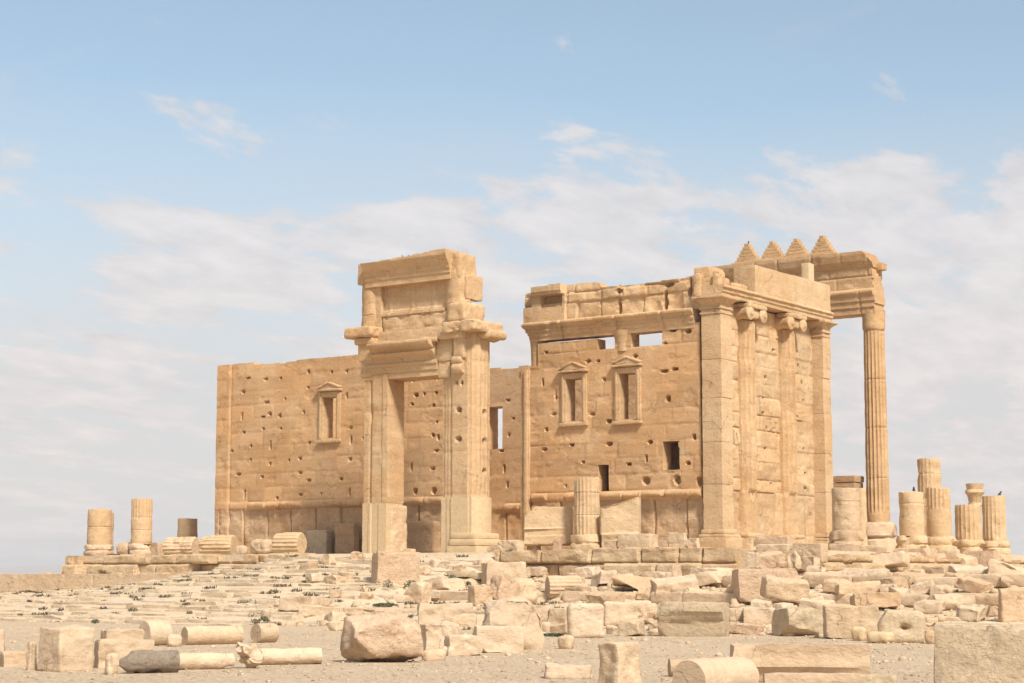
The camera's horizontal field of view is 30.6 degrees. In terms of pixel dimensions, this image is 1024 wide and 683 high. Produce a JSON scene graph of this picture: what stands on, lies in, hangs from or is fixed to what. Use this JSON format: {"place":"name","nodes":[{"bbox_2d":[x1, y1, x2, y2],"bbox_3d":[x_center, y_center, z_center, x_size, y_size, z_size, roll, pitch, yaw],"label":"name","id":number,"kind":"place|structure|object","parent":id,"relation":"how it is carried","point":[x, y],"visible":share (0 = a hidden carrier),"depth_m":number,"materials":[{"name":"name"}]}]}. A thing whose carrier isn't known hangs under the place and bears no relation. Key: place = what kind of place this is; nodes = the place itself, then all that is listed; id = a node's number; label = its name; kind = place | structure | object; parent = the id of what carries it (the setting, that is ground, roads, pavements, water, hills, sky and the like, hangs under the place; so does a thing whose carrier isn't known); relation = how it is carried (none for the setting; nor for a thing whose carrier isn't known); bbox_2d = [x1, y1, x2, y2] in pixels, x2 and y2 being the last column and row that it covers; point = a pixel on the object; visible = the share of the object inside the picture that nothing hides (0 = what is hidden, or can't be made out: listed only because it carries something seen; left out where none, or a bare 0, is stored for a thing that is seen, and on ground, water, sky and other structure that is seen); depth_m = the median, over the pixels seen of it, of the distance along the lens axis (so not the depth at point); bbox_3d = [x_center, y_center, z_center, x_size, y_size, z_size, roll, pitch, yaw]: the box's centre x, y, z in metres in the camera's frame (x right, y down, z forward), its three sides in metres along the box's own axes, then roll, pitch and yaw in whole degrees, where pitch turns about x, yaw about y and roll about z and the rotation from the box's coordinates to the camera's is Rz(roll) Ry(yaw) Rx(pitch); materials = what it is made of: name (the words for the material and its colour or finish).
{"place":"outdoors","nodes":[
{"label":"outdoors","id":0,"kind":"place"},
{"bbox_2d":[0,565,61,573],"bbox_3d":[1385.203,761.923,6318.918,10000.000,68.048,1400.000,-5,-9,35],"label":"hills","id":1,"kind":"structure","parent":0,"point":[43,569],"depth_m":8329.85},
{"bbox_2d":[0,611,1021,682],"bbox_3d":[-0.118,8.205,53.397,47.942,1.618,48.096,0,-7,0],"label":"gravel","id":2,"kind":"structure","parent":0,"point":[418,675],"depth_m":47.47,"materials":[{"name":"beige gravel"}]},
{"bbox_2d":[0,550,1023,682],"bbox_3d":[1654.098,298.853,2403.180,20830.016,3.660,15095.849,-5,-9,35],"label":"ground","id":3,"kind":"structure","parent":0,"point":[533,673],"depth_m":58.10,"materials":[{"name":"stone"}]},
{"bbox_2d":[0,651,25,666],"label":"stone slab","id":4,"kind":"object","parent":3,"relation":"on","point":[13,658],"depth_m":47.36,"materials":[{"name":"stone"}]},
{"bbox_2d":[36,624,94,671],"bbox_3d":[-10.809,7.466,45.486,1.007,1.158,1.092,-6,-9,41],"label":"stone block","id":5,"kind":"object","parent":3,"relation":"on","point":[68,648],"depth_m":45.14,"materials":[{"name":"stone"}]},
{"bbox_2d":[65,556,85,564],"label":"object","id":6,"kind":"structure","parent":3,"relation":"on","point":[78,560],"depth_m":121.44,"materials":[{"name":"stone"}]},
{"bbox_2d":[83,508,113,555],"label":"column stump","id":7,"kind":"object","parent":6,"relation":"on","point":[99,531],"visible":0.97,"depth_m":123.75,"materials":[{"name":"stone"}]},
{"bbox_2d":[0,573,188,592],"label":"foundation wall","id":8,"kind":"structure","parent":3,"relation":"on","point":[27,582],"depth_m":120.47,"materials":[{"name":"stone"}]},
{"bbox_2d":[100,628,143,640],"bbox_3d":[-11.833,9.091,56.911,1.253,0.746,0.793,3,-8,-25],"label":"stone slab","id":9,"kind":"object","parent":3,"relation":"on","point":[123,634],"depth_m":56.70,"materials":[{"name":"stone"}]},
{"bbox_2d":[93,638,154,667],"bbox_3d":[-9.777,7.859,47.185,1.428,0.785,0.770,3,-8,-22],"label":"stone slab","id":10,"kind":"object","parent":3,"relation":"on","point":[103,648],"depth_m":46.85,"materials":[{"name":"stone"}]},
{"bbox_2d":[128,498,152,554],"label":"column stump","id":11,"kind":"object","parent":3,"relation":"on","point":[141,526],"visible":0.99,"depth_m":121.63,"materials":[{"name":"stone"}]},
{"bbox_2d":[119,650,179,672],"bbox_3d":[-8.656,7.602,44.413,1.476,0.592,0.574,3,-8,-24],"label":"column drum","id":12,"kind":"object","parent":3,"relation":"on","point":[149,661],"depth_m":44.24,"materials":[{"name":"grey stone"}]},
{"bbox_2d":[139,620,172,645],"bbox_3d":[-11.718,9.596,61.614,0.854,0.847,0.834,6,-10,-42],"label":"column drum","id":13,"kind":"object","parent":3,"relation":"on","point":[158,632],"depth_m":61.32,"materials":[{"name":"stone"}]},
{"bbox_2d":[162,537,198,554],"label":"column drum","id":14,"kind":"object","parent":3,"relation":"on","point":[180,545],"depth_m":118.15,"materials":[{"name":"stone"}]},
{"bbox_2d":[177,518,197,537],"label":"column stump","id":15,"kind":"object","parent":3,"relation":"on","point":[187,527],"visible":0.59,"depth_m":134.96,"materials":[{"name":"stone"}]},
{"bbox_2d":[61,552,315,573],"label":"podium wall","id":16,"kind":"structure","parent":3,"relation":"on","point":[138,564],"depth_m":116.85,"materials":[{"name":"stone"}]},
{"bbox_2d":[179,653,234,669],"bbox_3d":[-7.523,7.835,45.927,1.464,0.426,0.426,4,-8,-31],"label":"column drum","id":17,"kind":"object","parent":3,"relation":"on","point":[190,661],"depth_m":45.77,"materials":[{"name":"stone"}]},
{"bbox_2d":[181,625,243,644],"bbox_3d":[-9.986,9.806,62.529,2.005,0.665,0.642,5,-8,-33],"label":"column drum","id":18,"kind":"object","parent":3,"relation":"on","point":[201,635],"depth_m":62.25,"materials":[{"name":"stone"}]},
{"bbox_2d":[198,535,238,554],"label":"column drum","id":19,"kind":"object","parent":3,"relation":"on","point":[220,544],"depth_m":116.27,"materials":[{"name":"stone"}]},
{"bbox_2d":[236,642,263,667],"bbox_3d":[-6.565,7.827,46.609,0.780,0.706,0.538,5,-8,-33],"label":"stone","id":20,"kind":"object","parent":3,"relation":"on","point":[251,656],"visible":1,"depth_m":46.52,"materials":[{"name":"stone"}]},
{"bbox_2d":[250,623,279,642],"bbox_3d":[-8.462,9.993,64.222,0.772,0.679,0.683,6,-10,-42],"label":"column drum","id":21,"kind":"object","parent":3,"relation":"on","point":[264,632],"depth_m":64.00,"materials":[{"name":"stone"}]},
{"bbox_2d":[0,556,532,625],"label":"steps","id":22,"kind":"structure","parent":3,"relation":"on","point":[212,607],"depth_m":96.94,"materials":[{"name":"stone"}]},
{"bbox_2d":[278,596,328,610],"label":"rubble stone","id":23,"kind":"object","parent":22,"relation":"on","point":[293,603],"visible":0.71,"depth_m":87.44,"materials":[{"name":"stone"}]},
{"bbox_2d":[298,605,343,615],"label":"rubble stone","id":24,"kind":"object","parent":22,"relation":"on","point":[314,610],"visible":0.73,"depth_m":86.14,"materials":[{"name":"stone"}]},
{"bbox_2d":[272,532,306,552],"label":"column drum","id":25,"kind":"object","parent":3,"relation":"on","point":[289,542],"depth_m":113.36,"materials":[{"name":"stone"}]},
{"bbox_2d":[260,647,321,664],"bbox_3d":[-5.774,8.171,48.658,1.649,0.441,0.443,2,-7,-14],"label":"column drum","id":26,"kind":"object","parent":3,"relation":"on","point":[277,656],"depth_m":48.51,"materials":[{"name":"stone"}]},
{"bbox_2d":[0,554,616,629],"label":"dry weeds","id":27,"kind":"object","parent":3,"relation":"on","point":[275,591],"visible":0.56,"depth_m":96.57,"materials":[{"name":"brown plant"}]},
{"bbox_2d":[306,530,332,553],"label":"carved block","id":28,"kind":"object","parent":3,"relation":"on","point":[319,541],"depth_m":121.21,"materials":[{"name":"grey stone"}]},
{"bbox_2d":[335,523,358,553],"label":"carved block","id":29,"kind":"object","parent":3,"relation":"on","point":[347,538],"depth_m":119.86,"materials":[{"name":"stone"}]},
{"bbox_2d":[340,612,424,661],"bbox_3d":[-3.437,7.888,49.840,2.070,1.355,1.232,3,-8,-25],"label":"boulder","id":30,"kind":"object","parent":3,"relation":"on","point":[382,637],"visible":0.99,"depth_m":49.45,"materials":[{"name":"stone"}]},
{"bbox_2d":[371,551,419,585],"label":"stone block","id":31,"kind":"object","parent":3,"relation":"on","point":[400,568],"depth_m":94.48,"materials":[{"name":"stone"}]},
{"bbox_2d":[403,581,431,602],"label":"stone","id":32,"kind":"object","parent":3,"relation":"on","point":[418,591],"visible":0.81,"depth_m":91.26,"materials":[{"name":"stone"}]},
{"bbox_2d":[407,521,440,552],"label":"stone block","id":33,"kind":"object","parent":3,"relation":"on","point":[423,536],"visible":0.81,"depth_m":116.33,"materials":[{"name":"stone"}]},
{"bbox_2d":[344,248,506,552],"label":"temple gateway","id":34,"kind":"object","parent":3,"relation":"on","point":[422,317],"visible":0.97,"depth_m":110.21,"materials":[{"name":"stone"}]},
{"bbox_2d":[420,620,459,650],"bbox_3d":[-2.250,9.065,57.586,1.173,0.966,0.896,2,-7,-16],"label":"stone block","id":35,"kind":"object","parent":3,"relation":"on","point":[434,635],"depth_m":57.28,"materials":[{"name":"stone"}]},
{"bbox_2d":[423,577,465,589],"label":"rubble stone","id":36,"kind":"object","parent":3,"relation":"on","point":[441,583],"visible":0.7,"depth_m":94.06,"materials":[{"name":"stone"}]},
{"bbox_2d":[417,603,472,625],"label":"stone block","id":37,"kind":"object","parent":3,"relation":"on","point":[428,613],"depth_m":79.51,"materials":[{"name":"stone"}]},
{"bbox_2d":[444,613,476,629],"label":"stone slab","id":38,"kind":"object","parent":3,"relation":"on","point":[463,620],"depth_m":77.94,"materials":[{"name":"stone"}]},
{"bbox_2d":[444,634,482,655],"bbox_3d":[-1.402,8.768,53.992,1.122,0.667,0.601,3,-8,-20],"label":"stone slab","id":39,"kind":"object","parent":3,"relation":"on","point":[463,645],"depth_m":53.74,"materials":[{"name":"stone"}]},
{"bbox_2d":[468,585,493,605],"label":"stone block","id":40,"kind":"object","parent":3,"relation":"on","point":[479,594],"depth_m":86.89,"materials":[{"name":"stone"}]},
{"bbox_2d":[9,592,957,662],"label":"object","id":41,"kind":"structure","parent":3,"relation":"on","point":[687,642],"depth_m":58.74,"materials":[{"name":"stone"}]},
{"bbox_2d":[472,625,523,652],"bbox_3d":[-0.425,8.901,55.929,1.502,0.862,0.936,1,-7,-9],"label":"stone block","id":42,"kind":"object","parent":3,"relation":"on","point":[505,639],"depth_m":55.53,"materials":[{"name":"stone"}]},
{"bbox_2d":[481,561,526,585],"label":"stone block","id":43,"kind":"object","parent":3,"relation":"on","point":[508,570],"depth_m":96.42,"materials":[{"name":"stone"}]},
{"bbox_2d":[490,575,518,599],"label":"stone block","id":44,"kind":"object","parent":3,"relation":"on","point":[502,586],"depth_m":87.39,"materials":[{"name":"stone"}]},
{"bbox_2d":[482,595,543,648],"bbox_3d":[-0.022,8.801,58.546,2.229,1.717,1.345,3,-8,-21],"label":"boulder","id":45,"kind":"object","parent":3,"relation":"on","point":[518,610],"visible":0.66,"depth_m":58.17,"materials":[{"name":"stone"}]},
{"bbox_2d":[510,577,537,603],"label":"boulder","id":46,"kind":"object","parent":3,"relation":"on","point":[527,589],"visible":0.56,"depth_m":88.06,"materials":[{"name":"stone"}]},
{"bbox_2d":[214,263,837,554],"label":"temple hall","id":47,"kind":"structure","parent":3,"relation":"on","point":[708,422],"depth_m":113.03,"materials":[{"name":"stone"}]},
{"bbox_2d":[316,382,342,443],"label":"window","id":48,"kind":"structure","parent":47,"relation":"in","point":[326,388],"depth_m":123.06,"materials":[{"name":"stone"}]},
{"bbox_2d":[558,362,588,426],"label":"window","id":49,"kind":"structure","parent":47,"relation":"in","point":[570,367],"depth_m":112.02,"materials":[{"name":"stone"}]},
{"bbox_2d":[610,356,642,424],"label":"window","id":50,"kind":"structure","parent":47,"relation":"in","point":[629,362],"depth_m":109.88,"materials":[{"name":"stone"}]},
{"bbox_2d":[527,545,540,549],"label":"stone","id":51,"kind":"object","parent":3,"relation":"on","point":[536,547],"visible":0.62,"depth_m":103.75,"materials":[{"name":"stone"}]},
{"bbox_2d":[524,506,573,545],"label":"carved block","id":52,"kind":"object","parent":51,"relation":"on","point":[545,526],"depth_m":103.38,"materials":[{"name":"stone"}]},
{"bbox_2d":[545,575,581,598],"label":"column drum","id":53,"kind":"object","parent":3,"relation":"on","point":[556,585],"depth_m":89.28,"materials":[{"name":"stone"}]},
{"bbox_2d":[544,662,591,678],"bbox_3d":[1.252,7.443,42.238,1.081,0.402,0.883,0,-7,3],"label":"stone slab","id":54,"kind":"object","parent":3,"relation":"on","point":[559,671],"depth_m":41.85,"materials":[{"name":"stone"}]},
{"bbox_2d":[567,603,604,637],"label":"stone block","id":55,"kind":"object","parent":3,"relation":"on","point":[585,620],"depth_m":68.79,"materials":[{"name":"stone"}]},
{"bbox_2d":[570,477,601,549],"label":"column stump","id":56,"kind":"object","parent":3,"relation":"on","point":[587,535],"visible":0.98,"depth_m":101.80,"materials":[{"name":"stone"}]},
{"bbox_2d":[585,591,624,604],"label":"rubble stone","id":57,"kind":"object","parent":3,"relation":"on","point":[600,597],"visible":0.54,"depth_m":83.14,"materials":[{"name":"stone"}]},
{"bbox_2d":[597,641,641,682],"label":"stone block","id":58,"kind":"object","parent":3,"relation":"on","point":[619,662],"depth_m":38.78,"materials":[{"name":"stone"}]},
{"bbox_2d":[600,497,640,547],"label":"carved block","id":59,"kind":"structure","parent":3,"relation":"on","point":[623,517],"depth_m":101.16,"materials":[{"name":"stone"}]},
{"bbox_2d":[494,547,747,575],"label":"podium wall","id":60,"kind":"structure","parent":3,"relation":"on","point":[636,561],"depth_m":97.01,"materials":[{"name":"stone"}]},
{"bbox_2d":[617,533,658,548],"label":"stone block","id":61,"kind":"structure","parent":60,"relation":"on","point":[625,540],"depth_m":98.06,"materials":[{"name":"stone"}]},
{"bbox_2d":[603,600,651,625],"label":"stone block","id":62,"kind":"object","parent":3,"relation":"on","point":[616,613],"depth_m":75.99,"materials":[{"name":"stone"}]},
{"bbox_2d":[618,620,644,635],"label":"rubble stone","id":63,"kind":"object","parent":3,"relation":"on","point":[633,628],"visible":0.94,"depth_m":70.49,"materials":[{"name":"beige stone"}]},
{"bbox_2d":[612,575,654,589],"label":"rubble stone","id":64,"kind":"object","parent":3,"relation":"on","point":[636,582],"visible":0.77,"depth_m":89.14,"materials":[{"name":"stone"}]},
{"bbox_2d":[279,575,1017,636],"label":"stone chips","id":65,"kind":"object","parent":3,"relation":"on","point":[734,603],"visible":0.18,"depth_m":84.02,"materials":[{"name":"stone"}]},
{"bbox_2d":[650,574,699,594],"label":"rubble stone","id":66,"kind":"object","parent":3,"relation":"on","point":[670,583],"visible":0.81,"depth_m":85.96,"materials":[{"name":"stone"}]},
{"bbox_2d":[657,601,728,636],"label":"cornice block","id":67,"kind":"object","parent":3,"relation":"on","point":[690,619],"depth_m":69.81,"materials":[{"name":"grey stone"}]},
{"bbox_2d":[688,570,731,586],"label":"rubble stone","id":68,"kind":"object","parent":3,"relation":"on","point":[706,578],"visible":0.58,"depth_m":88.54,"materials":[{"name":"stone"}]},
{"bbox_2d":[672,656,758,682],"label":"column drum","id":69,"kind":"object","parent":3,"relation":"on","point":[737,669],"depth_m":34.68,"materials":[{"name":"stone"}]},
{"bbox_2d":[682,592,748,604],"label":"ledge stone","id":70,"kind":"object","parent":3,"relation":"on","point":[708,597],"visible":0.57,"depth_m":84.43,"materials":[{"name":"stone"}]},
{"bbox_2d":[729,622,763,633],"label":"rubble stone","id":71,"kind":"object","parent":3,"relation":"on","point":[742,628],"visible":0.88,"depth_m":71.61,"materials":[{"name":"stone"}]},
{"bbox_2d":[743,607,774,624],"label":"stone block","id":72,"kind":"object","parent":3,"relation":"on","point":[756,616],"depth_m":72.49,"materials":[{"name":"stone"}]},
{"bbox_2d":[731,568,799,601],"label":"stone block","id":73,"kind":"object","parent":3,"relation":"on","point":[746,584],"depth_m":83.05,"materials":[{"name":"stone"}]},
{"bbox_2d":[756,551,783,568],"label":"rubble stone","id":74,"kind":"object","parent":3,"relation":"on","point":[769,559],"visible":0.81,"depth_m":87.46,"materials":[{"name":"stone"}]},
{"bbox_2d":[754,536,795,546],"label":"stone block","id":75,"kind":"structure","parent":3,"relation":"on","point":[758,540],"depth_m":99.21,"materials":[{"name":"stone"}]},
{"bbox_2d":[760,575,809,603],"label":"stone slab","id":76,"kind":"object","parent":3,"relation":"on","point":[794,590],"depth_m":80.44,"materials":[{"name":"stone"}]},
{"bbox_2d":[771,606,823,635],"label":"stone block","id":77,"kind":"object","parent":3,"relation":"on","point":[801,621],"depth_m":69.72,"materials":[{"name":"grey stone"}]},
{"bbox_2d":[730,643,869,682],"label":"cornice beam","id":78,"kind":"structure","parent":3,"relation":"on","point":[814,658],"depth_m":40.42,"materials":[{"name":"stone"}]},
{"bbox_2d":[715,235,896,549],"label":"colonnade","id":79,"kind":"object","parent":3,"relation":"on","point":[853,280],"visible":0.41,"depth_m":123.77,"materials":[{"name":"stone"}]},
{"bbox_2d":[763,672,859,682],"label":"stone slab","id":80,"kind":"object","parent":3,"relation":"on","point":[784,677],"depth_m":36.69,"materials":[{"name":"stone"}]},
{"bbox_2d":[802,574,856,587],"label":"ledge stone","id":81,"kind":"object","parent":3,"relation":"on","point":[813,580],"visible":0.59,"depth_m":85.72,"materials":[{"name":"stone"}]},
{"bbox_2d":[828,488,863,549],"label":"column stump","id":82,"kind":"object","parent":3,"relation":"on","point":[846,526],"visible":0.9,"depth_m":101.42,"materials":[{"name":"stone"}]},
{"bbox_2d":[833,475,863,487],"bbox_3d":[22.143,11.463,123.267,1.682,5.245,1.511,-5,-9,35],"label":"column capital","id":83,"kind":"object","parent":82,"relation":"on","point":[852,481],"depth_m":122.96,"materials":[{"name":"brown stone"}]},
{"bbox_2d":[822,603,878,638],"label":"stone block","id":84,"kind":"object","parent":3,"relation":"on","point":[841,620],"depth_m":67.17,"materials":[{"name":"stone"}]},
{"bbox_2d":[835,581,880,598],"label":"rubble stone","id":85,"kind":"object","parent":3,"relation":"on","point":[842,589],"visible":0.7,"depth_m":80.59,"materials":[{"name":"stone"}]},
{"bbox_2d":[859,488,867,544],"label":"column stump","id":86,"kind":"object","parent":3,"relation":"on","point":[863,511],"visible":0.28,"depth_m":120.72,"materials":[{"name":"stone"}]},
{"bbox_2d":[850,592,900,609],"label":"rubble stone","id":87,"kind":"object","parent":3,"relation":"on","point":[886,600],"visible":0.71,"depth_m":75.64,"materials":[{"name":"stone"}]},
{"bbox_2d":[869,551,909,568],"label":"rubble stone","id":88,"kind":"object","parent":3,"relation":"on","point":[895,559],"visible":0.82,"depth_m":98.03,"materials":[{"name":"stone"}]},
{"bbox_2d":[877,609,924,642],"bbox_3d":[13.298,9.742,64.044,1.626,1.209,0.634,0,-7,3],"label":"stone block","id":89,"kind":"object","parent":3,"relation":"on","point":[906,626],"depth_m":63.82,"materials":[{"name":"grey stone"}]},
{"bbox_2d":[782,552,1023,573],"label":"podium wall","id":90,"kind":"structure","parent":3,"relation":"on","point":[838,562],"depth_m":97.69,"materials":[{"name":"stone"}]},
{"bbox_2d":[793,543,827,562],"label":"stone block","id":91,"kind":"structure","parent":90,"relation":"on","point":[819,550],"depth_m":92.13,"materials":[{"name":"stone"}]},
{"bbox_2d":[895,491,929,548],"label":"column stump","id":92,"kind":"object","parent":3,"relation":"on","point":[911,524],"visible":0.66,"depth_m":108.56,"materials":[{"name":"stone"}]},
{"bbox_2d":[913,599,944,613],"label":"rubble stone","id":93,"kind":"object","parent":3,"relation":"on","point":[925,606],"visible":0.9,"depth_m":72.94,"materials":[{"name":"stone"}]},
{"bbox_2d":[917,458,941,535],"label":"column stump","id":94,"kind":"object","parent":3,"relation":"on","point":[929,473],"visible":0.48,"depth_m":120.11,"materials":[{"name":"stone"}]},
{"bbox_2d":[926,487,956,552],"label":"column stump","id":95,"kind":"object","parent":3,"relation":"on","point":[939,526],"visible":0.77,"depth_m":111.91,"materials":[{"name":"stone"}]},
{"bbox_2d":[932,593,975,609],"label":"rubble stone","id":96,"kind":"object","parent":3,"relation":"on","point":[953,601],"visible":0.53,"depth_m":74.45,"materials":[{"name":"stone"}]},
{"bbox_2d":[954,504,985,553],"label":"column stump","id":97,"kind":"object","parent":3,"relation":"on","point":[968,533],"visible":0.61,"depth_m":115.49,"materials":[{"name":"stone"}]},
{"bbox_2d":[953,575,991,592],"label":"rubble stone","id":98,"kind":"object","parent":3,"relation":"on","point":[968,583],"visible":0.96,"depth_m":79.91,"materials":[{"name":"stone"}]},
{"bbox_2d":[956,604,989,621],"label":"rubble stone","id":99,"kind":"object","parent":3,"relation":"on","point":[973,612],"visible":0.98,"depth_m":68.45,"materials":[{"name":"stone"}]},
{"bbox_2d":[934,623,1023,682],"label":"stone block","id":100,"kind":"object","parent":3,"relation":"on","point":[978,652],"depth_m":34.66,"materials":[{"name":"grey stone"}]},
{"bbox_2d":[980,495,1010,554],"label":"column stump","id":101,"kind":"object","parent":3,"relation":"on","point":[994,524],"visible":0.73,"depth_m":119.11,"materials":[{"name":"stone"}]},
{"bbox_2d":[970,573,1023,587],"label":"ledge stone","id":102,"kind":"object","parent":3,"relation":"on","point":[994,579],"visible":0.5,"depth_m":80.83,"materials":[{"name":"stone"}]},
{"bbox_2d":[987,559,1023,573],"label":"rubble stone","id":103,"kind":"object","parent":3,"relation":"on","point":[996,566],"visible":0.53,"depth_m":83.83,"materials":[{"name":"stone"}]},
{"bbox_2d":[998,587,1023,621],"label":"stone block","id":104,"kind":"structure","parent":3,"relation":"on","point":[1010,604],"depth_m":68.07,"materials":[{"name":"stone"}]},
{"bbox_2d":[0,0,1023,567],"label":"sky","id":105,"kind":"structure","parent":0,"point":[189,189],"materials":[{"name":"blue"}]},
{"bbox_2d":[965,483,984,538],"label":"column","id":106,"kind":"structure","parent":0,"point":[974,492],"depth_m":157.73,"materials":[{"name":"stone"}]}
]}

